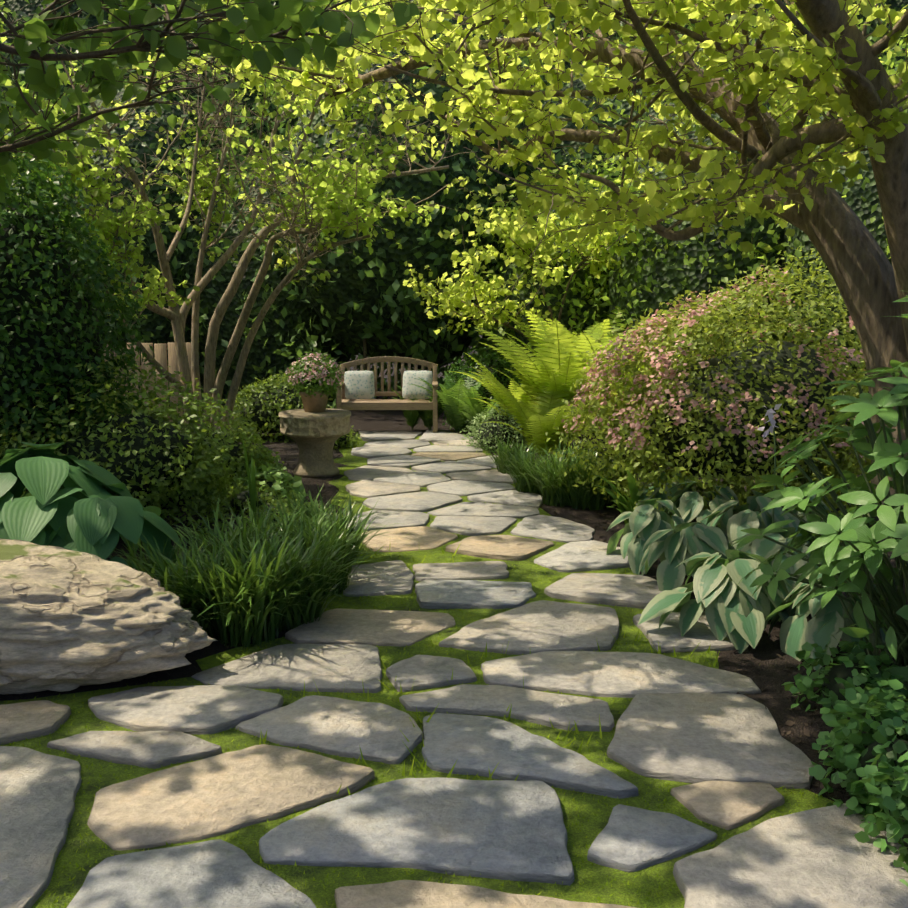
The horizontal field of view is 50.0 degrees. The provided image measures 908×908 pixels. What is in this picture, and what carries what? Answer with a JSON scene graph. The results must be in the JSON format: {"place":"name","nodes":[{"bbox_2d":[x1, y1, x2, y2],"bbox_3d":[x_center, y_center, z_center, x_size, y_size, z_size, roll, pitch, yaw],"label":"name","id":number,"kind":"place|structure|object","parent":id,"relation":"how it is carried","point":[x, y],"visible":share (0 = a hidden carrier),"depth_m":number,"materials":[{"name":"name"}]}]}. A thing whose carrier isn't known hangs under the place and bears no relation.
{"place":"outdoors","nodes":[
{"label":"outdoors","id":0,"kind":"place"},
{"bbox_2d":[0,0,419,202],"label":"tree","id":1,"kind":"object","parent":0,"point":[37,31],"depth_m":3.97,"materials":[{"name":"green plant"}]},
{"bbox_2d":[0,430,907,907],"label":"flagstone path","id":2,"kind":"structure","parent":0,"point":[722,746],"depth_m":3.40,"materials":[{"name":"grey stone"}]},
{"bbox_2d":[1,441,821,907],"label":"grass tufts","id":3,"kind":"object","parent":2,"relation":"on","point":[411,773],"depth_m":3.51,"materials":[{"name":"green plant"}]},
{"bbox_2d":[0,335,907,816],"bbox_3d":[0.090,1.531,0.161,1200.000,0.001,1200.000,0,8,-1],"label":"ground","id":4,"kind":"structure","parent":0,"point":[776,697],"depth_m":4.55,"materials":[{"name":"soil"}]},
{"bbox_2d":[0,129,153,491],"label":"tall shrub","id":5,"kind":"object","parent":4,"relation":"on","point":[28,181],"depth_m":6.62,"materials":[{"name":"green plant"}]},
{"bbox_2d":[0,203,101,435],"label":"tall shrub","id":6,"kind":"object","parent":5,"relation":"attached to","point":[25,294],"visible":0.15,"depth_m":6.59,"materials":[{"name":"green plant"}]},
{"bbox_2d":[0,442,182,579],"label":"hosta plant","id":7,"kind":"object","parent":4,"relation":"on","point":[71,502],"visible":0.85,"depth_m":4.95,"materials":[{"name":"green plant"}]},
{"bbox_2d":[3,392,179,449],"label":"mound shrub","id":8,"kind":"object","parent":4,"relation":"on","point":[149,402],"visible":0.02,"depth_m":8.50,"materials":[{"name":"green plant"}]},
{"bbox_2d":[0,539,217,694],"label":"boulder","id":9,"kind":"object","parent":4,"relation":"on","point":[70,620],"visible":1,"depth_m":4.00,"materials":[{"name":"beige stone"}]},
{"bbox_2d":[0,349,245,538],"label":"mound shrub","id":10,"kind":"object","parent":4,"relation":"on","point":[196,481],"visible":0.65,"depth_m":6.60,"materials":[{"name":"green plant"}]},
{"bbox_2d":[59,414,193,509],"bbox_3d":[-2.348,0.041,6.966,1.034,0.664,1.055,0,8,-1],"label":"mound shrub","id":11,"kind":"object","parent":10,"relation":"attached to","point":[137,445],"visible":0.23,"depth_m":6.62,"materials":[{"name":"green plant"}]},
{"bbox_2d":[93,343,191,431],"bbox_3d":[-3.858,-0.616,10.913,1.951,1.259,0.070,0,8,-1],"label":"fence","id":12,"kind":"object","parent":4,"relation":"on","point":[160,352],"visible":0.12,"depth_m":10.84,"materials":[{"name":"brown wood"}]},
{"bbox_2d":[170,398,285,504],"bbox_3d":[-2.019,-0.041,8.275,1.232,0.888,1.111,0,8,-1],"label":"mound shrub","id":13,"kind":"object","parent":4,"relation":"on","point":[238,463],"visible":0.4,"depth_m":8.20,"materials":[{"name":"green plant"}]},
{"bbox_2d":[196,433,245,487],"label":"mound shrub","id":14,"kind":"object","parent":13,"relation":"attached to","point":[233,451],"visible":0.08,"depth_m":8.15,"materials":[{"name":"green plant"}]},
{"bbox_2d":[0,0,481,431],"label":"tree","id":15,"kind":"object","parent":4,"relation":"on","point":[103,224],"depth_m":9.51,"materials":[{"name":"green plant"}]},
{"bbox_2d":[106,484,401,647],"bbox_3d":[-0.954,0.479,5.488,1.546,0.600,2.524,3,9,22],"label":"liriope plant","id":16,"kind":"object","parent":4,"relation":"on","point":[255,583],"visible":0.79,"depth_m":4.80,"materials":[{"name":"green plant"}]},
{"bbox_2d":[230,491,278,511],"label":"shrub","id":17,"kind":"object","parent":4,"relation":"on","point":[242,497],"visible":0.27,"depth_m":7.60,"materials":[{"name":"green plant"}]},
{"bbox_2d":[210,480,299,518],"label":"shrub","id":18,"kind":"object","parent":4,"relation":"on","point":[238,502],"visible":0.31,"depth_m":7.64,"materials":[{"name":"green plant"}]},
{"bbox_2d":[225,464,306,505],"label":"pale plant","id":19,"kind":"object","parent":4,"relation":"on","point":[277,477],"visible":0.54,"depth_m":8.02,"materials":[{"name":"green plant"}]},
{"bbox_2d":[256,479,286,498],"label":"pale plant","id":20,"kind":"object","parent":19,"relation":"on","point":[270,484],"visible":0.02,"depth_m":7.99,"materials":[{"name":"green plant"}]},
{"bbox_2d":[249,452,286,478],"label":"pale plant","id":21,"kind":"object","parent":4,"relation":"on","point":[280,464],"visible":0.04,"depth_m":9.04,"materials":[{"name":"green plant"}]},
{"bbox_2d":[220,370,331,442],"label":"shrub","id":22,"kind":"object","parent":4,"relation":"on","point":[249,390],"visible":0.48,"depth_m":12.14,"materials":[{"name":"green plant"}]},
{"bbox_2d":[240,385,303,432],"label":"shrub","id":23,"kind":"object","parent":22,"relation":"in","point":[254,418],"visible":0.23,"depth_m":12.19,"materials":[{"name":"green plant"}]},
{"bbox_2d":[243,493,313,523],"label":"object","id":24,"kind":"object","parent":4,"relation":"on","point":[263,501],"visible":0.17,"depth_m":7.18,"materials":[{"name":"green plant"}]},
{"bbox_2d":[261,505,285,523],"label":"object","id":25,"kind":"object","parent":24,"relation":"attached to","point":[274,519],"visible":0.06,"depth_m":7.10,"materials":[{"name":"green plant"}]},
{"bbox_2d":[247,505,336,529],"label":"ornamental grass","id":26,"kind":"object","parent":4,"relation":"on","point":[273,509],"visible":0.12,"depth_m":6.68,"materials":[{"name":"green plant"}]},
{"bbox_2d":[279,408,350,477],"bbox_3d":[-1.363,-0.108,9.590,0.706,0.622,0.706,0,8,-1],"label":"pedestal","id":27,"kind":"object","parent":4,"relation":"on","point":[314,436],"visible":0.98,"depth_m":9.41,"materials":[{"name":"stone"}]},
{"bbox_2d":[299,390,328,411],"bbox_3d":[-1.363,-0.516,9.532,0.304,0.200,0.304,0,8,-1],"label":"pedestal pot","id":28,"kind":"object","parent":27,"relation":"on","point":[317,403],"visible":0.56,"depth_m":9.43,"materials":[{"name":"brown ceramic"}]},
{"bbox_2d":[287,350,343,397],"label":"flowering plant","id":29,"kind":"object","parent":28,"relation":"in","point":[325,388],"visible":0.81,"depth_m":9.36,"materials":[{"name":"green plant"}]},
{"bbox_2d":[286,352,342,385],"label":"flowers","id":30,"kind":"object","parent":29,"relation":"attached to","point":[332,381],"visible":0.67,"depth_m":9.29,"materials":[{"name":"pink plant"}]},
{"bbox_2d":[301,364,329,387],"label":"plant foliage","id":31,"kind":"object","parent":28,"relation":"in","point":[308,382],"visible":0.19,"depth_m":9.38,"materials":[{"name":"green plant"}]},
{"bbox_2d":[334,435,348,445],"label":"plant","id":32,"kind":"object","parent":4,"relation":"on","point":[343,439],"visible":0.1,"depth_m":11.50,"materials":[{"name":"green plant"}]},
{"bbox_2d":[334,425,360,448],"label":"plant","id":33,"kind":"object","parent":4,"relation":"on","point":[348,444],"visible":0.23,"depth_m":11.54,"materials":[{"name":"green plant"}]},
{"bbox_2d":[336,356,437,432],"bbox_3d":[-0.882,-0.789,13.051,1.343,1.008,0.694,0,8,-1],"label":"bench","id":34,"kind":"object","parent":4,"relation":"on","point":[378,404],"visible":0.79,"depth_m":13.24,"materials":[{"name":"brown wood"}]},
{"bbox_2d":[344,371,432,398],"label":"cushions","id":35,"kind":"object","parent":34,"relation":"on","point":[359,384],"visible":0.98,"depth_m":13.09,"materials":[{"name":"fabric"}]},
{"bbox_2d":[391,371,500,432],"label":"ferns","id":36,"kind":"object","parent":4,"relation":"on","point":[459,405],"visible":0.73,"depth_m":12.81,"materials":[{"name":"green plant"}]},
{"bbox_2d":[0,436,901,907],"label":"moss","id":37,"kind":"object","parent":4,"relation":"on","point":[590,878],"visible":0.19,"depth_m":3.29,"materials":[{"name":"green plant"}]},
{"bbox_2d":[241,433,664,524],"bbox_3d":[0.045,0.177,7.046,3.016,0.764,0.618,0,8,-3],"label":"strap leaf plant","id":38,"kind":"object","parent":4,"relation":"on","point":[623,503],"visible":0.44,"depth_m":7.03,"materials":[{"name":"green plant"}]},
{"bbox_2d":[0,0,907,402],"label":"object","id":39,"kind":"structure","parent":4,"relation":"on","point":[348,284],"depth_m":15.89,"materials":[{"name":"green plant"}]},
{"bbox_2d":[0,0,907,408],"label":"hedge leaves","id":40,"kind":"object","parent":39,"relation":"on","point":[376,326],"visible":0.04,"depth_m":15.56,"materials":[{"name":"green plant"}]},
{"bbox_2d":[0,447,907,795],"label":"mulch chips","id":41,"kind":"object","parent":4,"relation":"on","point":[806,731],"visible":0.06,"depth_m":4.43,"materials":[{"name":"brown wood"}]},
{"bbox_2d":[441,342,520,430],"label":"shrub","id":42,"kind":"object","parent":4,"relation":"on","point":[458,376],"visible":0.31,"depth_m":13.36,"materials":[{"name":"green plant"}]},
{"bbox_2d":[461,364,512,421],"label":"shrub","id":43,"kind":"object","parent":42,"relation":"attached to","point":[491,371],"visible":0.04,"depth_m":13.37,"materials":[{"name":"green plant"}]},
{"bbox_2d":[459,406,528,451],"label":"shrub","id":44,"kind":"object","parent":4,"relation":"on","point":[484,419],"visible":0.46,"depth_m":11.25,"materials":[{"name":"green plant"}]},
{"bbox_2d":[477,416,524,448],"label":"shrub","id":45,"kind":"object","parent":4,"relation":"on","point":[497,428],"visible":0.38,"depth_m":11.24,"materials":[{"name":"green plant"}]},
{"bbox_2d":[238,142,771,411],"bbox_3d":[0.700,-2.480,13.905,8.741,4.373,4.085,2,8,15],"label":"tree","id":46,"kind":"object","parent":4,"relation":"on","point":[465,292],"depth_m":13.10,"materials":[{"name":"green plant"}]},
{"bbox_2d":[200,0,907,507],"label":"tree","id":47,"kind":"object","parent":4,"relation":"on","point":[757,77],"depth_m":5.26,"materials":[{"name":"green plant"}]},
{"bbox_2d":[476,432,640,510],"bbox_3d":[0.798,0.054,8.743,1.324,0.536,2.520,-4,9,-28],"label":"liriope plant","id":48,"kind":"object","parent":4,"relation":"on","point":[542,478],"visible":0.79,"depth_m":8.05,"materials":[{"name":"green plant"}]},
{"bbox_2d":[447,306,703,460],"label":"fern plants","id":49,"kind":"object","parent":4,"relation":"on","point":[552,371],"visible":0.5,"depth_m":10.33,"materials":[{"name":"green plant"}]},
{"bbox_2d":[449,0,907,438],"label":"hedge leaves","id":50,"kind":"object","parent":4,"relation":"on","point":[623,289],"visible":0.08,"depth_m":12.61,"materials":[{"name":"green plant"}]},
{"bbox_2d":[503,35,907,397],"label":"hedge","id":51,"kind":"object","parent":4,"relation":"on","point":[660,271],"visible":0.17,"depth_m":12.32,"materials":[{"name":"green plant"}]},
{"bbox_2d":[544,246,890,517],"bbox_3d":[2.142,-0.554,7.487,2.828,2.136,2.318,0,8,-1],"label":"spirea shrub","id":52,"kind":"object","parent":4,"relation":"on","point":[843,461],"depth_m":7.09,"materials":[{"name":"plant"}]},
{"bbox_2d":[647,340,836,476],"bbox_3d":[2.251,-0.356,7.685,1.406,1.078,1.168,0,8,-1],"label":"spirea shrub","id":53,"kind":"object","parent":52,"relation":"on","point":[784,354],"visible":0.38,"depth_m":7.26,"materials":[{"name":"green plant"}]},
{"bbox_2d":[606,472,895,670],"bbox_3d":[1.680,0.578,5.844,1.562,0.515,3.268,2,8,15],"label":"variegated hosta","id":54,"kind":"object","parent":4,"relation":"on","point":[709,559],"visible":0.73,"depth_m":5.00,"materials":[{"name":"green plant"}]},
{"bbox_2d":[769,406,775,523],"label":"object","id":55,"kind":"object","parent":4,"relation":"on","point":[774,466],"visible":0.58,"depth_m":5.78,"materials":[{"name":"green"}]},
{"bbox_2d":[757,404,781,439],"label":"hosta flowers","id":56,"kind":"object","parent":55,"relation":"attached to","point":[769,412],"visible":1,"depth_m":5.73,"materials":[{"name":"purple plant"}]},
{"bbox_2d":[730,291,907,707],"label":"leafy plant","id":57,"kind":"object","parent":4,"relation":"on","point":[857,532],"depth_m":3.77,"materials":[{"name":"green plant"}]},
{"bbox_2d":[805,426,907,682],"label":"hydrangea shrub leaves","id":58,"kind":"object","parent":57,"relation":"attached to","point":[865,606],"visible":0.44,"depth_m":3.76,"materials":[{"name":"green plant"}]},
{"bbox_2d":[782,628,907,715],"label":"ground cover plant","id":59,"kind":"object","parent":4,"relation":"on","point":[806,684],"visible":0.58,"depth_m":3.80,"materials":[{"name":"green plant"}]},
{"bbox_2d":[822,662,875,700],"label":"ground cover plant","id":60,"kind":"object","parent":4,"relation":"on","point":[841,670],"visible":0.21,"depth_m":3.79,"materials":[{"name":"green plant"}]},
{"bbox_2d":[809,688,907,846],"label":"ground cover plant","id":61,"kind":"object","parent":4,"relation":"on","point":[846,759],"visible":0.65,"depth_m":3.07,"materials":[{"name":"green plant"}]},
{"bbox_2d":[818,678,907,779],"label":"ground cover plant","id":62,"kind":"object","parent":4,"relation":"on","point":[839,710],"visible":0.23,"depth_m":3.38,"materials":[{"name":"green plant"}]},
{"bbox_2d":[854,709,906,748],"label":"ground cover plant","id":63,"kind":"object","parent":4,"relation":"on","point":[880,722],"visible":0.02,"depth_m":3.32,"materials":[{"name":"green plant"}]},
{"bbox_2d":[854,765,907,886],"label":"ground cover plant","id":64,"kind":"object","parent":4,"relation":"on","point":[896,830],"visible":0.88,"depth_m":2.78,"materials":[{"name":"green plant"}]},
{"bbox_2d":[858,739,907,813],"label":"ground cover plant","id":65,"kind":"object","parent":4,"relation":"on","point":[868,755],"visible":0.08,"depth_m":3.09,"materials":[{"name":"green plant"}]},
{"bbox_2d":[902,809,907,849],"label":"ground cover plant","id":66,"kind":"object","parent":4,"relation":"on","point":[904,842],"visible":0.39,"depth_m":2.77,"materials":[{"name":"green plant"}]},
{"bbox_2d":[94,0,907,201],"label":"tree","id":67,"kind":"object","parent":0,"point":[344,128],"depth_m":8.08,"materials":[{"name":"green plant"}]}
]}

